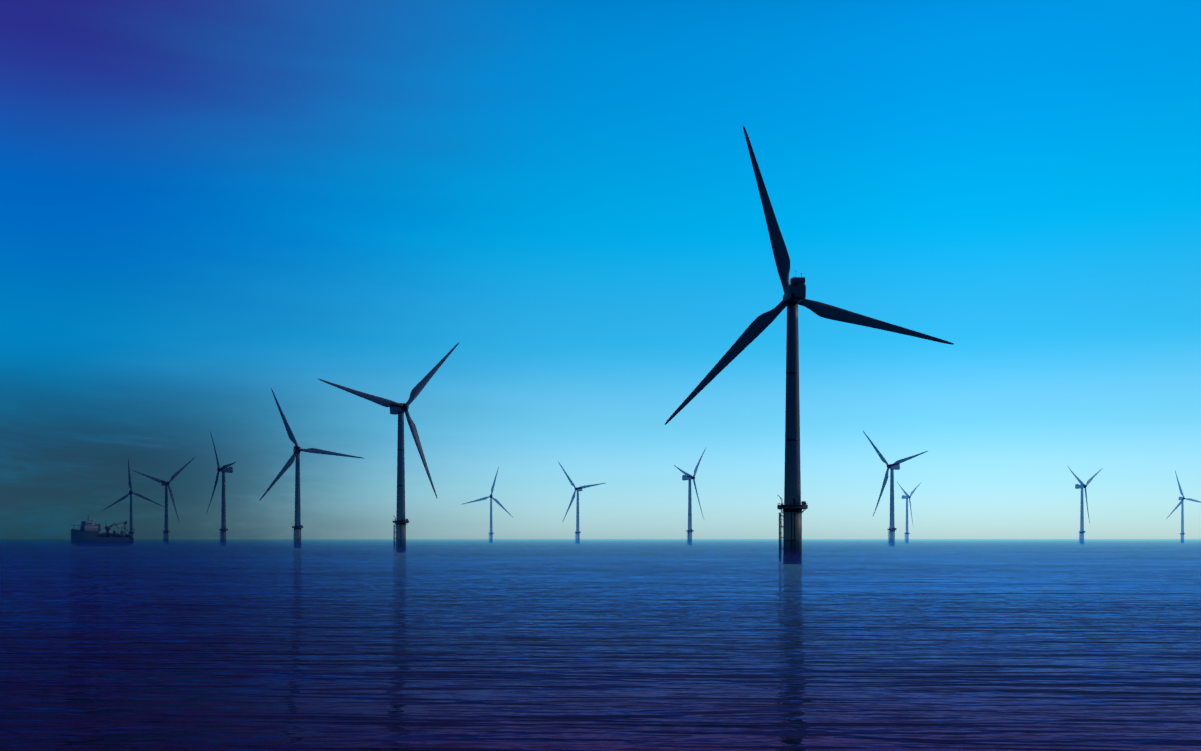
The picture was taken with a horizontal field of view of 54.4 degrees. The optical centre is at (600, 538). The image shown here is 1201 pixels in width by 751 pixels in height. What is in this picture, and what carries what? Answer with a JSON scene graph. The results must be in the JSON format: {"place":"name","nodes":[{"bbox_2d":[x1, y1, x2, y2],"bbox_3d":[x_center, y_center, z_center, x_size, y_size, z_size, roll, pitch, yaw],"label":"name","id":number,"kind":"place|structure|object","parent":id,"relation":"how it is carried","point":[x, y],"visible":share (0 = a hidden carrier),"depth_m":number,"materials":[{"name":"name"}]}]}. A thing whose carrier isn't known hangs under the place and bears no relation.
{"place":"outdoors","nodes":[
{"label":"outdoors","id":0,"kind":"place"},
{"bbox_2d":[0,539,1200,750],"bbox_3d":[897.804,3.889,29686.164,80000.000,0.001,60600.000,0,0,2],"label":"sea","id":1,"kind":"structure","parent":0,"point":[602,645],"depth_m":42.23,"materials":[{"name":"liquid"}]},
{"bbox_2d":[71,517,134,542],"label":"work vessel","id":2,"kind":"object","parent":1,"relation":"on","point":[88,531],"visible":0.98,"depth_m":1155.76,"materials":[{"name":"paint"}]},
{"bbox_2d":[102,459,163,533],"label":"wind turbine","id":3,"kind":"object","parent":1,"relation":"on","point":[126,496],"visible":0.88,"depth_m":1919.96,"materials":[{"name":"paint"}]},
{"bbox_2d":[132,457,194,540],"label":"wind turbine","id":4,"kind":"object","parent":1,"relation":"on","point":[165,484],"visible":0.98,"depth_m":1605.52,"materials":[{"name":"paint"}]},
{"bbox_2d":[206,432,235,541],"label":"wind turbine","id":5,"kind":"object","parent":1,"relation":"on","point":[223,470],"visible":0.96,"depth_m":1291.26,"materials":[{"name":"paint"}]},
{"bbox_2d":[259,388,361,543],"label":"wind turbine","id":6,"kind":"object","parent":1,"relation":"on","point":[297,450],"visible":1,"depth_m":1001.34,"materials":[{"name":"paint"}]},
{"bbox_2d":[319,342,459,545],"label":"wind turbine","id":7,"kind":"object","parent":1,"relation":"on","point":[399,409],"visible":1,"depth_m":680.50,"materials":[{"name":"paint"}]},
{"bbox_2d":[463,467,510,538],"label":"wind turbine","id":8,"kind":"object","parent":1,"relation":"on","point":[491,497],"visible":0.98,"depth_m":2095.40,"materials":[{"name":"paint"}]},
{"bbox_2d":[558,462,604,539],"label":"wind turbine","id":9,"kind":"object","parent":1,"relation":"on","point":[578,489],"visible":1,"depth_m":1791.71,"materials":[{"name":"paint"}]},
{"bbox_2d":[674,448,705,541],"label":"wind turbine","id":10,"kind":"object","parent":1,"relation":"on","point":[688,477],"visible":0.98,"depth_m":1459.42,"materials":[{"name":"paint"}]},
{"bbox_2d":[665,125,953,550],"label":"wind turbine","id":11,"kind":"object","parent":1,"relation":"on","point":[794,297],"visible":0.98,"depth_m":366.64,"materials":[{"name":"paint"}]},
{"bbox_2d":[863,431,927,542],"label":"wind turbine","id":12,"kind":"object","parent":1,"relation":"on","point":[892,468],"visible":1,"depth_m":1233.68,"materials":[{"name":"paint"}]},
{"bbox_2d":[897,482,919,539],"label":"wind turbine","id":13,"kind":"object","parent":1,"relation":"on","point":[906,496],"visible":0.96,"depth_m":2135.73,"materials":[{"name":"paint"}]},
{"bbox_2d":[1068,467,1102,541],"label":"wind turbine","id":14,"kind":"object","parent":1,"relation":"on","point":[1081,486],"visible":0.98,"depth_m":1700.55,"materials":[{"name":"paint"}]},
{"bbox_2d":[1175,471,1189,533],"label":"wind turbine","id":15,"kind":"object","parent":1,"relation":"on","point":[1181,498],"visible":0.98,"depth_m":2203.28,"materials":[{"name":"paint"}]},
{"bbox_2d":[0,0,1200,540],"label":"sky","id":16,"kind":"structure","parent":0,"point":[208,207],"materials":[{"name":"blue"}]}
]}

